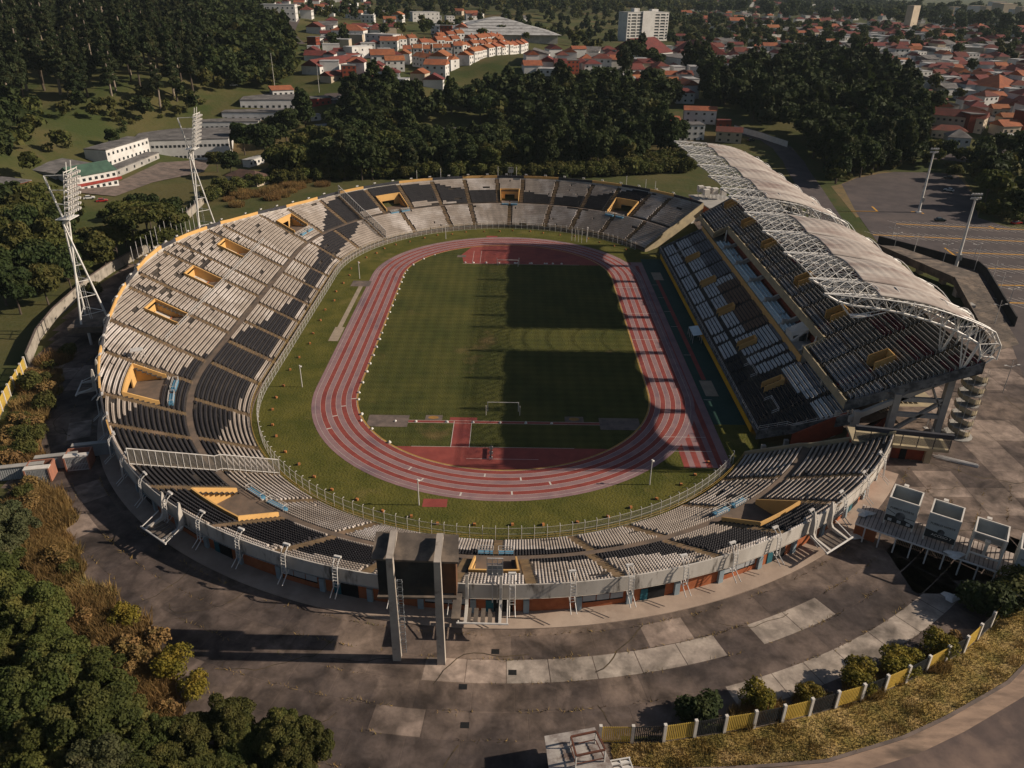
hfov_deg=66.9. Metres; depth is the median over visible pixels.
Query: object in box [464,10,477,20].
town house
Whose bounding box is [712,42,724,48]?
town house
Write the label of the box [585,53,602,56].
town house
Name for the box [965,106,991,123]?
town house
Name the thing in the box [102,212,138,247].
tree
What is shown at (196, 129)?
floodlight tower
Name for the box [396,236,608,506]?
red run up surface
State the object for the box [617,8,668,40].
apartment block
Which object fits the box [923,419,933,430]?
volleyball net
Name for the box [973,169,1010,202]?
tree
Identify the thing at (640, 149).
tree
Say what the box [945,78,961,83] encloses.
town house
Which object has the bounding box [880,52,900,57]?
town house
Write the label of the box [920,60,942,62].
town house
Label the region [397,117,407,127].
tree
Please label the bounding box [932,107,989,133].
long house
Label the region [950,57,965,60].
town house
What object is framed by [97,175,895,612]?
stadium bowl
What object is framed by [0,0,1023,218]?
distant woods
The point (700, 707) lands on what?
shrub
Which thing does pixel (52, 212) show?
tree
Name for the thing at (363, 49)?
white house
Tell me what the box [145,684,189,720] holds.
grass tuft
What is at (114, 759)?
tree
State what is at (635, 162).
shrub
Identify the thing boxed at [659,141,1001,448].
grandstand
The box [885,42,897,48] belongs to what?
town house
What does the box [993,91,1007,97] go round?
town house
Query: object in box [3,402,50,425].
grass tuft
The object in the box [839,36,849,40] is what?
town house
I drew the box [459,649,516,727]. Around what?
drain covers
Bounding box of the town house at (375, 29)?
[369,26,379,32]
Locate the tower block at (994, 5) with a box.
[989,3,1011,24]
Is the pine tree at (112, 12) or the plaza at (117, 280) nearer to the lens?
the plaza at (117, 280)
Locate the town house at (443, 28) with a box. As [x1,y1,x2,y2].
[440,25,452,31]
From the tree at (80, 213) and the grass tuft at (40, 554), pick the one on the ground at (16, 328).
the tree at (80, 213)
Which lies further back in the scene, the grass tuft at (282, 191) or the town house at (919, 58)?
the town house at (919, 58)
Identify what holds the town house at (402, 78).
on the ground at (16, 328)
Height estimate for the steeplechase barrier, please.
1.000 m
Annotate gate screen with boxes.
[0,461,45,480]
[33,451,79,467]
[71,440,114,455]
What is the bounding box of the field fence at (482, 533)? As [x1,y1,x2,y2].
[257,221,734,539]
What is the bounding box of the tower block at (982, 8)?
[979,6,991,10]
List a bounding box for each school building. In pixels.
[0,176,31,183]
[33,158,89,179]
[56,160,121,189]
[83,136,149,164]
[113,152,159,176]
[135,127,232,159]
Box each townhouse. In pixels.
[398,34,406,48]
[402,43,411,51]
[405,33,416,46]
[412,50,423,66]
[413,42,421,53]
[416,37,429,49]
[419,52,429,67]
[423,43,431,52]
[428,37,436,51]
[433,34,444,48]
[433,42,441,52]
[434,31,445,36]
[443,42,451,53]
[444,29,455,36]
[444,36,452,43]
[448,54,458,70]
[449,34,459,40]
[452,39,466,51]
[453,28,464,40]
[453,40,462,55]
[457,49,473,65]
[464,33,477,41]
[466,45,478,62]
[467,38,479,46]
[474,32,485,39]
[474,45,482,59]
[475,44,486,57]
[477,38,486,45]
[480,32,491,37]
[481,42,493,56]
[482,37,492,43]
[488,31,497,38]
[490,41,500,54]
[492,35,504,40]
[496,39,508,54]
[497,42,505,54]
[505,39,513,53]
[508,40,516,53]
[510,39,519,53]
[515,39,524,53]
[519,38,527,51]
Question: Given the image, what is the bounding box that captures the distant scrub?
[35,72,1023,369]
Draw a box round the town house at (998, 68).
[992,65,1005,71]
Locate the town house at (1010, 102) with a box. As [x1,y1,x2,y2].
[995,98,1018,112]
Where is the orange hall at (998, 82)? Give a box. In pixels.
[973,74,1012,92]
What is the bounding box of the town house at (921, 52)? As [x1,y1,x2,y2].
[910,50,926,54]
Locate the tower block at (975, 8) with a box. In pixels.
[966,5,979,11]
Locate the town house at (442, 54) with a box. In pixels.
[429,49,452,58]
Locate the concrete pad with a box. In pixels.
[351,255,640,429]
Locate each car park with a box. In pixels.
[312,93,341,107]
[842,172,1023,375]
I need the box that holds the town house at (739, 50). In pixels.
[731,47,746,53]
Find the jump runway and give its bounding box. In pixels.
[328,272,717,395]
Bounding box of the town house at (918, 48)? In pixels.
[908,46,922,50]
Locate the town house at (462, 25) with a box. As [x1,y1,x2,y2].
[454,23,467,28]
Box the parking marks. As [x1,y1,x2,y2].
[865,206,1023,307]
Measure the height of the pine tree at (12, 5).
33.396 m
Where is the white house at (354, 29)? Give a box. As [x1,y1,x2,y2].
[331,24,367,37]
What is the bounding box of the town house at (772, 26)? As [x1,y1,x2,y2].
[767,24,779,27]
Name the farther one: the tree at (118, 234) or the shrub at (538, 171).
the shrub at (538, 171)
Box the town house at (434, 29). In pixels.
[431,25,439,33]
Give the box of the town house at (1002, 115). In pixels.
[994,112,1013,120]
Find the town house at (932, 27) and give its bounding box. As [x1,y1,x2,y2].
[926,25,938,29]
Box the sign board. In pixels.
[487,558,502,602]
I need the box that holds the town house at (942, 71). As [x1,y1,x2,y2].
[932,69,946,75]
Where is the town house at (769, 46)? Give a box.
[761,42,777,50]
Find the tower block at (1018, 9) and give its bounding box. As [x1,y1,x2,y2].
[1014,6,1023,13]
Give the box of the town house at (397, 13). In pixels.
[391,11,404,22]
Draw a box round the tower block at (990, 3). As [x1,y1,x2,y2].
[987,1,1007,5]
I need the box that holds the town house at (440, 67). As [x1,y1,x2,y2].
[423,59,449,78]
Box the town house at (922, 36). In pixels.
[915,33,924,39]
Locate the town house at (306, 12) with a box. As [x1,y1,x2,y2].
[299,6,313,19]
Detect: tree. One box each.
[0,0,8,16]
[0,20,3,38]
[0,43,4,57]
[0,52,14,84]
[0,203,40,221]
[0,216,10,226]
[0,219,34,249]
[0,243,16,266]
[0,247,13,305]
[0,265,36,314]
[0,499,24,534]
[0,506,41,560]
[0,547,26,570]
[0,551,19,569]
[0,568,66,643]
[0,573,74,648]
[0,600,19,640]
[0,633,112,720]
[0,634,53,666]
[0,649,76,743]
[0,716,52,767]
[2,13,16,39]
[2,204,39,228]
[4,20,28,90]
[4,39,27,68]
[5,47,27,97]
[6,0,21,21]
[7,9,20,33]
[11,238,55,268]
[11,607,39,639]
[11,747,68,767]
[12,182,63,212]
[12,622,87,666]
[15,0,29,34]
[16,569,29,574]
[20,29,29,48]
[20,751,93,767]
[22,6,40,39]
[26,40,45,90]
[28,37,43,82]
[28,262,63,304]
[28,677,142,764]
[29,0,42,39]
[31,216,65,246]
[31,236,65,245]
[33,0,55,30]
[35,38,46,75]
[40,38,61,94]
[42,14,55,36]
[42,24,61,52]
[43,244,81,289]
[44,205,76,232]
[48,649,138,700]
[50,698,69,704]
[50,726,111,761]
[51,198,83,234]
[52,732,133,767]
[53,45,70,97]
[55,30,63,53]
[55,235,86,246]
[57,6,63,26]
[61,20,78,46]
[61,30,79,57]
[63,3,75,29]
[63,64,86,91]
[70,688,149,752]
[71,2,80,22]
[72,33,80,49]
[73,8,82,37]
[73,246,93,278]
[75,57,91,97]
[76,226,91,237]
[77,0,90,40]
[78,38,91,72]
[79,14,92,54]
[79,230,114,263]
[80,0,96,23]
[90,20,110,47]
[91,4,101,18]
[91,28,112,56]
[92,224,132,257]
[93,0,102,21]
[94,44,104,72]
[96,200,148,236]
[99,58,117,95]
[102,1,110,30]
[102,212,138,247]
[102,749,157,767]
[103,46,119,90]
[104,128,120,140]
[105,201,189,250]
[108,4,118,25]
[110,16,115,36]
[113,8,134,74]
[118,37,131,81]
[120,0,125,8]
[123,0,136,33]
[127,39,145,85]
[127,712,177,758]
[130,26,141,64]
[130,193,159,228]
[130,228,161,252]
[136,6,142,24]
[138,14,161,70]
[139,739,180,767]
[143,0,156,16]
[144,8,153,29]
[145,30,163,71]
[147,60,163,108]
[149,2,158,20]
[150,17,164,64]
[156,16,180,53]
[157,223,184,232]
[159,46,178,95]
[160,196,188,221]
[160,711,211,761]
[164,759,188,767]
[167,20,177,67]
[167,65,180,101]
[171,39,183,80]
[172,31,183,65]
[173,2,179,11]
[175,9,187,41]
[179,44,199,95]
[182,7,186,19]
[182,27,198,78]
[184,741,226,767]
[191,26,203,70]
[192,9,206,42]
[199,5,213,32]
[201,21,213,43]
[201,44,221,84]
[202,746,217,753]
[204,29,215,45]
[204,151,220,171]
[206,692,256,748]
[209,749,249,767]
[217,150,240,171]
[218,723,258,763]
[229,122,251,154]
[235,760,264,767]
[245,122,279,161]
[250,714,312,765]
[251,707,298,735]
[252,714,294,755]
[261,147,288,164]
[263,734,317,767]
[270,142,293,149]
[272,107,297,140]
[289,131,311,144]
[291,87,306,121]
[291,144,312,163]
[294,90,315,125]
[300,125,314,132]
[300,140,324,167]
[300,719,334,765]
[309,125,336,139]
[314,136,334,151]
[329,127,353,179]
[330,122,342,128]
[334,123,360,131]
[337,76,348,99]
[341,101,356,115]
[343,81,357,97]
[345,91,359,102]
[345,128,365,146]
[346,116,355,122]
[347,71,360,93]
[347,119,368,128]
[347,145,371,180]
[352,97,368,114]
[354,113,363,120]
[357,73,369,91]
[358,89,369,100]
[358,139,367,166]
[361,96,374,112]
[361,123,382,148]
[362,142,382,179]
[363,134,378,147]
[364,58,380,80]
[367,79,379,94]
[367,110,382,130]
[368,91,382,108]
[376,130,400,147]
[377,82,391,102]
[378,91,394,114]
[379,118,397,131]
[381,65,399,88]
[391,137,411,158]
[396,83,416,112]
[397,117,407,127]
[400,129,422,138]
[401,111,417,127]
[402,143,418,175]
[404,137,427,155]
[410,123,429,135]
[423,124,444,138]
[428,130,442,143]
[442,75,459,114]
[442,142,457,166]
[443,128,458,146]
[444,123,458,136]
[454,144,476,161]
[457,137,478,156]
[461,133,487,156]
[468,93,493,124]
[473,122,492,134]
[474,127,488,138]
[479,145,502,164]
[485,130,496,144]
[488,110,508,125]
[491,124,511,139]
[494,139,517,161]
[501,65,514,78]
[512,133,533,149]
[534,103,549,121]
[535,122,559,161]
[542,76,557,101]
[547,106,567,137]
[550,58,564,76]
[551,124,563,152]
[553,102,569,124]
[554,139,569,161]
[558,64,574,87]
[563,124,574,139]
[563,130,580,161]
[570,123,589,159]
[571,113,586,126]
[576,101,590,116]
[577,108,588,124]
[578,131,601,160]
[587,129,612,160]
[594,69,614,97]
[594,112,616,137]
[598,81,613,104]
[599,98,613,115]
[610,134,635,156]
[612,108,622,121]
[618,112,631,133]
[629,100,644,116]
[631,132,645,155]
[634,117,654,148]
[637,89,651,108]
[639,111,657,124]
[652,110,667,149]
[655,101,668,114]
[658,113,682,147]
[678,119,689,138]
[697,58,714,99]
[702,65,720,105]
[714,59,723,100]
[715,64,731,104]
[723,68,734,103]
[752,76,774,123]
[801,102,828,122]
[805,124,822,157]
[813,119,840,162]
[825,127,850,160]
[825,128,855,183]
[826,135,861,179]
[850,122,867,135]
[850,133,864,173]
[850,133,873,171]
[855,92,877,119]
[859,139,881,177]
[870,133,887,174]
[873,116,896,168]
[876,131,894,170]
[894,113,919,163]
[910,88,930,117]
[912,118,929,163]
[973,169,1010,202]
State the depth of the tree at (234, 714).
90.53 m
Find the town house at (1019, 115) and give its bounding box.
[1013,109,1023,130]
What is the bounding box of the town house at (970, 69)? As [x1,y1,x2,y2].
[964,66,978,71]
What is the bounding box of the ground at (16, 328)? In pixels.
[0,0,1023,761]
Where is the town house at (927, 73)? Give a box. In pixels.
[921,70,932,75]
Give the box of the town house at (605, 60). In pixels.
[591,54,612,69]
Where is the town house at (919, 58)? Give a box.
[915,56,929,60]
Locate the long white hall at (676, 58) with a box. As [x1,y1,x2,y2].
[664,53,684,65]
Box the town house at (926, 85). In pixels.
[916,75,932,88]
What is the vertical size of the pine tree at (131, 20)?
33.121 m
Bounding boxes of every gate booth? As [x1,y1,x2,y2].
[22,458,57,482]
[62,446,95,471]
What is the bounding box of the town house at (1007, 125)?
[988,119,1022,134]
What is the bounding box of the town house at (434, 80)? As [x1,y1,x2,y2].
[422,72,444,90]
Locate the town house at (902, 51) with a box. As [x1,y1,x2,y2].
[888,44,910,57]
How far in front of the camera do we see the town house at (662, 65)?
571.07 m
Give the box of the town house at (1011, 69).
[1001,67,1021,71]
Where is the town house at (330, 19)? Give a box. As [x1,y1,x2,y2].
[325,17,337,26]
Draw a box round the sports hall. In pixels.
[438,17,559,43]
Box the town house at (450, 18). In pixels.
[444,16,454,21]
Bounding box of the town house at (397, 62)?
[383,55,404,71]
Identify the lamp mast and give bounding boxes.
[915,148,939,212]
[954,193,982,266]
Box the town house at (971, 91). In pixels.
[952,88,975,99]
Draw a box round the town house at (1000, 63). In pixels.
[994,62,1008,66]
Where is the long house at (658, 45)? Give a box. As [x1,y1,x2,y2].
[615,37,672,56]
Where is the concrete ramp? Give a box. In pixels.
[873,242,1018,353]
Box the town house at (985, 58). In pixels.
[979,55,995,61]
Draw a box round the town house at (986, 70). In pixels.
[979,69,993,71]
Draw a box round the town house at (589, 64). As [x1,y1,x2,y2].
[581,59,601,70]
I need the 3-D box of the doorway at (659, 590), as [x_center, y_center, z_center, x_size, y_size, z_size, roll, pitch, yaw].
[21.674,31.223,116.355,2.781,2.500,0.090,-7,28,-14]
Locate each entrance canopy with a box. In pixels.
[75,359,97,395]
[140,491,184,544]
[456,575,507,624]
[809,501,852,554]
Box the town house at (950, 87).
[937,83,962,94]
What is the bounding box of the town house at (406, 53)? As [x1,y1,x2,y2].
[399,49,411,63]
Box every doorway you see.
[219,543,232,558]
[341,583,358,597]
[494,599,512,611]
[647,584,665,598]
[772,546,785,560]
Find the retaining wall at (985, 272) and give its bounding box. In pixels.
[877,236,1017,326]
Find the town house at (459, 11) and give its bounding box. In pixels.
[453,8,463,15]
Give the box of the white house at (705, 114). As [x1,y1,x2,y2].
[683,105,717,124]
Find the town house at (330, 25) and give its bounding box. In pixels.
[318,21,337,29]
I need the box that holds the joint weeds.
[12,351,1014,767]
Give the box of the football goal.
[487,402,519,415]
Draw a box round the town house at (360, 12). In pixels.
[349,10,362,19]
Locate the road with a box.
[615,664,1023,767]
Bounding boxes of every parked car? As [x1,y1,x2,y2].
[83,195,94,199]
[96,198,107,201]
[934,217,946,221]
[943,188,954,191]
[1010,220,1022,224]
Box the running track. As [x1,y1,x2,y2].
[311,237,731,500]
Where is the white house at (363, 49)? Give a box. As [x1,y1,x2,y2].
[343,45,372,57]
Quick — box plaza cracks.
[53,376,1023,767]
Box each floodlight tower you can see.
[43,160,109,344]
[177,107,214,231]
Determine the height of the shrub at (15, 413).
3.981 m
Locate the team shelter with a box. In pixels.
[688,325,702,342]
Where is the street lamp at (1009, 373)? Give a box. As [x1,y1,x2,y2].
[1002,360,1019,392]
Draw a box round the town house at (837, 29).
[831,28,846,32]
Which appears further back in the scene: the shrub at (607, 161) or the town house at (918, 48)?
the town house at (918, 48)
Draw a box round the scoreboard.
[371,529,461,664]
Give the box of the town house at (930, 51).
[922,47,935,54]
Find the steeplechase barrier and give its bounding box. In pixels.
[489,445,492,458]
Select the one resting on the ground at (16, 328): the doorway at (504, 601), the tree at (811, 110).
the tree at (811, 110)
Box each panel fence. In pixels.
[0,356,26,416]
[598,608,1001,743]
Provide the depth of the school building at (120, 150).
360.17 m
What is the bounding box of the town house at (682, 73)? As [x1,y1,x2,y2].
[676,69,691,78]
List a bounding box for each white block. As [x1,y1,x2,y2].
[261,4,297,21]
[408,11,439,22]
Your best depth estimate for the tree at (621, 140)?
384.37 m
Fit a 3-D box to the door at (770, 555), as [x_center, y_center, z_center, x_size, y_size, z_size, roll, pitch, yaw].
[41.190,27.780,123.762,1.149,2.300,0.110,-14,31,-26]
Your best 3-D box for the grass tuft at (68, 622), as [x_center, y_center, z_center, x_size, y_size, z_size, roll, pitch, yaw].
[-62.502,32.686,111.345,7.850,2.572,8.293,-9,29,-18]
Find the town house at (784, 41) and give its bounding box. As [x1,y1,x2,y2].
[779,39,793,43]
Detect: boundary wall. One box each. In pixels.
[24,242,165,365]
[186,165,277,216]
[734,125,787,146]
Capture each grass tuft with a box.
[0,440,47,464]
[0,484,39,502]
[1,434,42,445]
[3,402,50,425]
[4,490,46,512]
[5,476,54,498]
[7,390,35,410]
[13,367,60,392]
[13,383,52,399]
[18,398,35,409]
[19,480,67,505]
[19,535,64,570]
[20,529,53,546]
[21,526,61,553]
[24,531,59,553]
[24,541,63,562]
[24,554,79,585]
[27,505,68,533]
[27,516,57,541]
[27,524,69,546]
[27,552,68,572]
[29,535,61,554]
[31,353,54,366]
[31,501,52,518]
[32,488,75,513]
[32,552,87,585]
[33,480,52,493]
[33,498,81,530]
[34,348,76,366]
[34,366,48,371]
[35,536,68,555]
[36,384,63,395]
[38,497,69,514]
[39,523,66,534]
[40,489,64,508]
[41,526,76,546]
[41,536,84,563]
[42,365,63,375]
[42,571,72,588]
[43,373,64,383]
[55,575,94,599]
[57,576,81,592]
[58,571,85,588]
[60,583,81,602]
[65,579,99,604]
[65,590,103,629]
[68,577,115,611]
[68,589,122,632]
[68,590,91,621]
[69,596,115,640]
[73,556,88,575]
[74,577,121,605]
[77,598,114,618]
[78,592,112,613]
[81,611,145,646]
[86,607,124,640]
[89,618,145,655]
[90,628,118,659]
[96,626,127,648]
[114,638,164,675]
[117,647,160,692]
[118,643,167,687]
[132,664,176,702]
[133,669,164,700]
[133,688,164,713]
[135,675,178,711]
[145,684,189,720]
[146,691,177,718]
[221,195,234,201]
[228,198,244,207]
[229,187,249,197]
[237,194,250,199]
[246,191,260,197]
[251,192,262,197]
[256,185,280,195]
[261,191,281,200]
[267,183,285,189]
[269,188,290,196]
[279,180,293,187]
[279,191,290,197]
[285,187,298,193]
[288,180,305,188]
[299,178,312,182]
[313,180,330,186]
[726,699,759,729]
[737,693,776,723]
[766,703,786,722]
[768,696,793,720]
[791,689,817,709]
[816,690,835,708]
[839,689,855,707]
[841,679,871,702]
[852,671,887,700]
[871,666,886,682]
[879,664,904,685]
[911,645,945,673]
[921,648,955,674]
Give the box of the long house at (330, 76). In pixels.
[318,70,341,82]
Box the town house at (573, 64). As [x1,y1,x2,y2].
[567,59,579,74]
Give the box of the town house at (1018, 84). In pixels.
[1010,80,1023,88]
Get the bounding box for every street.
[289,19,304,43]
[742,133,845,226]
[933,154,968,161]
[988,115,1005,152]
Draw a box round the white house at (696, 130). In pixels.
[679,121,705,140]
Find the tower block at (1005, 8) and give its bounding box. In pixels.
[993,4,1017,24]
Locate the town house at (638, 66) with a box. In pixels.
[623,63,644,72]
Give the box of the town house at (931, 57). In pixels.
[921,55,940,59]
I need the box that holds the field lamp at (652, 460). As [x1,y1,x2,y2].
[649,459,654,484]
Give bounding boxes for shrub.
[0,424,13,444]
[0,445,18,452]
[0,448,24,462]
[4,411,30,425]
[5,424,33,440]
[8,412,26,424]
[10,435,37,455]
[10,482,33,498]
[15,370,41,390]
[17,418,33,427]
[18,474,37,485]
[19,416,40,424]
[19,490,40,505]
[20,499,40,511]
[23,425,44,440]
[24,367,40,373]
[30,412,44,422]
[31,389,56,409]
[34,381,58,393]
[34,422,48,433]
[39,371,52,382]
[39,544,60,565]
[48,549,70,568]
[56,342,76,354]
[56,558,80,575]
[73,606,92,625]
[80,281,103,295]
[96,606,156,646]
[105,601,141,628]
[114,632,140,653]
[114,637,144,658]
[122,660,137,676]
[129,647,156,668]
[142,626,171,648]
[149,641,194,682]
[156,695,180,711]
[177,666,209,701]
[199,187,216,202]
[206,184,219,188]
[210,177,229,186]
[220,182,237,195]
[230,176,243,185]
[243,173,264,184]
[270,168,279,179]
[278,169,292,181]
[286,164,295,171]
[287,168,306,181]
[301,167,310,175]
[311,165,325,180]
[316,162,331,178]
[342,164,359,177]
[372,163,381,170]
[394,165,408,178]
[400,162,415,176]
[414,163,422,170]
[421,161,432,176]
[424,160,439,173]
[430,165,440,176]
[447,163,460,176]
[454,159,470,168]
[457,162,467,172]
[476,160,486,174]
[486,165,503,174]
[502,162,512,174]
[509,157,523,163]
[510,164,521,174]
[521,163,536,175]
[536,164,545,175]
[539,160,555,165]
[546,163,563,175]
[546,165,555,176]
[563,164,579,176]
[566,158,578,165]
[577,160,593,168]
[581,167,595,176]
[586,164,596,176]
[592,161,606,165]
[595,166,605,176]
[599,158,613,168]
[599,163,606,175]
[605,155,619,162]
[608,163,621,175]
[622,158,636,166]
[628,157,639,171]
[638,160,650,173]
[642,149,654,157]
[645,153,657,160]
[649,157,662,165]
[652,152,666,158]
[659,148,670,154]
[660,157,673,162]
[673,687,723,729]
[678,156,696,170]
[680,151,691,159]
[737,675,776,713]
[794,681,824,703]
[839,654,878,695]
[878,643,913,679]
[895,645,924,678]
[919,624,961,660]
[946,164,964,174]
[948,629,963,642]
[955,577,1018,620]
[985,564,1023,610]
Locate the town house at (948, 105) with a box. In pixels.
[935,103,953,108]
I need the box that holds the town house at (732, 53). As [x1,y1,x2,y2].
[726,51,738,55]
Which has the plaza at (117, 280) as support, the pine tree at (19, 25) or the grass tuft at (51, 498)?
the grass tuft at (51, 498)
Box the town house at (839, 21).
[835,19,845,25]
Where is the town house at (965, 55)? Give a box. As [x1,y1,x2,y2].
[952,52,969,59]
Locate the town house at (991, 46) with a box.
[982,44,998,52]
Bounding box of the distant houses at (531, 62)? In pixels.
[274,0,1023,100]
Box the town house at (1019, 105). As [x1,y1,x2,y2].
[1012,100,1023,112]
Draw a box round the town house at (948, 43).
[931,40,955,47]
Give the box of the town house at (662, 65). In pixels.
[649,61,669,69]
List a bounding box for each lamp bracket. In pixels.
[92,372,100,399]
[93,392,102,421]
[98,411,108,440]
[104,431,115,463]
[116,451,126,485]
[134,471,146,507]
[161,491,172,528]
[192,509,205,549]
[231,527,244,568]
[277,542,289,585]
[329,555,341,598]
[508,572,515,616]
[568,569,576,614]
[626,563,635,607]
[680,553,690,596]
[729,540,740,582]
[772,525,784,566]
[808,508,817,547]
[838,489,850,526]
[861,470,872,505]
[878,450,889,484]
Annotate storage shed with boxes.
[225,169,269,186]
[242,155,264,167]
[310,113,320,120]
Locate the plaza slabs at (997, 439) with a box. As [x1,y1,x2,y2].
[9,337,1023,767]
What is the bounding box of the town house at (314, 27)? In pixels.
[305,22,325,34]
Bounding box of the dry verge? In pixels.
[831,172,979,217]
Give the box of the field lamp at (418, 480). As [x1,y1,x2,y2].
[417,479,419,504]
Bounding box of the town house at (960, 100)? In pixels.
[955,95,983,108]
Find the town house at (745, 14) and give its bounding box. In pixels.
[740,13,751,16]
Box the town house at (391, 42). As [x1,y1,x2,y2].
[379,36,398,50]
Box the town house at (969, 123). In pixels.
[961,111,986,132]
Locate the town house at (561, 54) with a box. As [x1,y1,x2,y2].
[555,51,568,58]
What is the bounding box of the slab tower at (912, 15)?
[903,5,920,25]
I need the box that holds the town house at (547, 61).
[541,56,552,66]
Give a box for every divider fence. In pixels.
[125,448,279,473]
[338,185,385,238]
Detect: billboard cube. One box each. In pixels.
[882,484,924,531]
[922,498,965,548]
[965,516,1010,568]
[1012,533,1023,573]
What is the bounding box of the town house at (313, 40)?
[307,36,319,44]
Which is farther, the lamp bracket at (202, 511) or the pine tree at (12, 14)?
the pine tree at (12, 14)
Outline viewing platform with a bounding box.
[130,347,144,359]
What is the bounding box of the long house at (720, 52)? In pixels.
[672,39,727,56]
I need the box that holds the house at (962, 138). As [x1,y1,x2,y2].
[943,129,971,148]
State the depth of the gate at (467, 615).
108.83 m
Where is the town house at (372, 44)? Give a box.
[360,42,375,48]
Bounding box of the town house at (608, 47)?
[600,46,616,52]
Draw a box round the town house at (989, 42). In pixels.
[985,41,1009,44]
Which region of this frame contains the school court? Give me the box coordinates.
[74,160,208,195]
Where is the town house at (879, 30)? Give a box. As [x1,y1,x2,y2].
[868,28,884,34]
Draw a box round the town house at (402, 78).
[397,77,409,80]
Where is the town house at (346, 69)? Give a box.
[340,64,355,77]
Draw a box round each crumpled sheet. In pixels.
[849,531,863,538]
[856,508,875,516]
[940,591,959,602]
[943,550,965,559]
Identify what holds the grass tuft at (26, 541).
on the plaza at (117, 280)
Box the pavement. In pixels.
[97,407,897,628]
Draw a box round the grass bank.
[611,608,1023,767]
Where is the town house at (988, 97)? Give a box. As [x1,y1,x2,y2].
[970,91,999,105]
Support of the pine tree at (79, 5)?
on the ground at (16, 328)
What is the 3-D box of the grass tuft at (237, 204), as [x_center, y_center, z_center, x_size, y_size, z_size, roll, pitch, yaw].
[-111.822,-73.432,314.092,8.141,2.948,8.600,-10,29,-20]
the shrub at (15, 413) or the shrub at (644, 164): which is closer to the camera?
the shrub at (15, 413)
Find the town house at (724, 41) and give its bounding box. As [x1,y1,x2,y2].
[715,37,734,45]
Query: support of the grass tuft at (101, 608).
on the ground at (16, 328)
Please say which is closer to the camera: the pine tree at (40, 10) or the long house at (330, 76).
the pine tree at (40, 10)
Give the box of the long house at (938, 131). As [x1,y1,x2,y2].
[929,124,967,137]
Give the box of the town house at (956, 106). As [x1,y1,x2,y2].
[947,101,959,108]
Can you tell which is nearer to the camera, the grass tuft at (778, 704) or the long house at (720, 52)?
the grass tuft at (778, 704)
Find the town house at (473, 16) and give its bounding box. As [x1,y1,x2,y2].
[469,13,477,19]
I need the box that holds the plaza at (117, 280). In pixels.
[1,220,1023,767]
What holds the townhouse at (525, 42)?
on the ground at (16, 328)
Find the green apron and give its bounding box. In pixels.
[640,259,745,424]
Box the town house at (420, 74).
[410,67,429,81]
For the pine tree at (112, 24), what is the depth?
474.39 m
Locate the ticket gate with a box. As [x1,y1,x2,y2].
[853,504,1013,579]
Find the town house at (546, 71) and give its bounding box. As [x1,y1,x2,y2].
[538,67,554,76]
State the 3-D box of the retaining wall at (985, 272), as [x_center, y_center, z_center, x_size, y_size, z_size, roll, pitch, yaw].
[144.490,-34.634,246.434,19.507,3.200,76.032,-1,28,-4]
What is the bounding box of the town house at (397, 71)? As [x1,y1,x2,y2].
[392,67,400,76]
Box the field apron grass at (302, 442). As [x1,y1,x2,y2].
[252,228,758,539]
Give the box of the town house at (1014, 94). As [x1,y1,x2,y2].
[1007,88,1023,98]
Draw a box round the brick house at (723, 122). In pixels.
[716,119,731,126]
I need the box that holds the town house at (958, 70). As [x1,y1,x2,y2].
[948,67,970,74]
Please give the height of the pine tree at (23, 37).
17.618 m
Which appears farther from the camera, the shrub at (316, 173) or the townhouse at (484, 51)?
the townhouse at (484, 51)
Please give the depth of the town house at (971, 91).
522.79 m
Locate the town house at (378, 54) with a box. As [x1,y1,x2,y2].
[369,49,394,62]
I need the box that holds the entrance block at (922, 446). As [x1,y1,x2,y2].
[846,424,954,463]
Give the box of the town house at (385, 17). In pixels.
[382,16,395,22]
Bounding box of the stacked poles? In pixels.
[932,454,978,467]
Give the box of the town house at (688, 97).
[675,88,694,103]
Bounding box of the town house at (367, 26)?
[361,24,369,32]
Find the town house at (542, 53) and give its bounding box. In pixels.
[532,47,550,59]
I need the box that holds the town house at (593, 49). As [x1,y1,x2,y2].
[586,46,600,52]
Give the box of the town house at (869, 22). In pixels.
[867,19,876,25]
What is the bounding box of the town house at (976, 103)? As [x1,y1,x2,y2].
[962,100,988,110]
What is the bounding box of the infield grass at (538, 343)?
[358,247,648,448]
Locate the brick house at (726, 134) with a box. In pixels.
[715,126,743,143]
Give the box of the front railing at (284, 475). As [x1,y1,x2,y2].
[250,223,744,539]
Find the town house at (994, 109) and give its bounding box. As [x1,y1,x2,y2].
[988,104,1010,114]
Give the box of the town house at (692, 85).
[678,78,698,98]
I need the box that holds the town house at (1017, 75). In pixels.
[1008,70,1023,80]
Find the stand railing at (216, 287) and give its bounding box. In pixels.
[165,237,263,338]
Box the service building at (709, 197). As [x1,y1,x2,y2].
[688,185,727,212]
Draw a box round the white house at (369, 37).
[365,33,402,42]
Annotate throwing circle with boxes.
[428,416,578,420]
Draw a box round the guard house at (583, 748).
[544,727,632,767]
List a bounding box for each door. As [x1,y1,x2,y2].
[213,540,219,552]
[334,582,341,593]
[486,600,493,611]
[640,588,647,600]
[766,551,773,563]
[898,448,906,458]
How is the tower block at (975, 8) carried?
on the ground at (16, 328)
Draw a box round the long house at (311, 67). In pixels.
[300,53,365,74]
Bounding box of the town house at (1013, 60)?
[1007,58,1023,64]
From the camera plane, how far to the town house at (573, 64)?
529.51 m
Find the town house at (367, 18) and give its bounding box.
[361,14,375,22]
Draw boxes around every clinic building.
[199,118,260,127]
[221,108,293,119]
[239,93,294,107]
[268,85,293,94]
[309,95,330,106]
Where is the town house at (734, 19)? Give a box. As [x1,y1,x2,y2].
[728,17,744,23]
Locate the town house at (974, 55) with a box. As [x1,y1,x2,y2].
[967,52,980,60]
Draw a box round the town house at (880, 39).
[868,37,884,42]

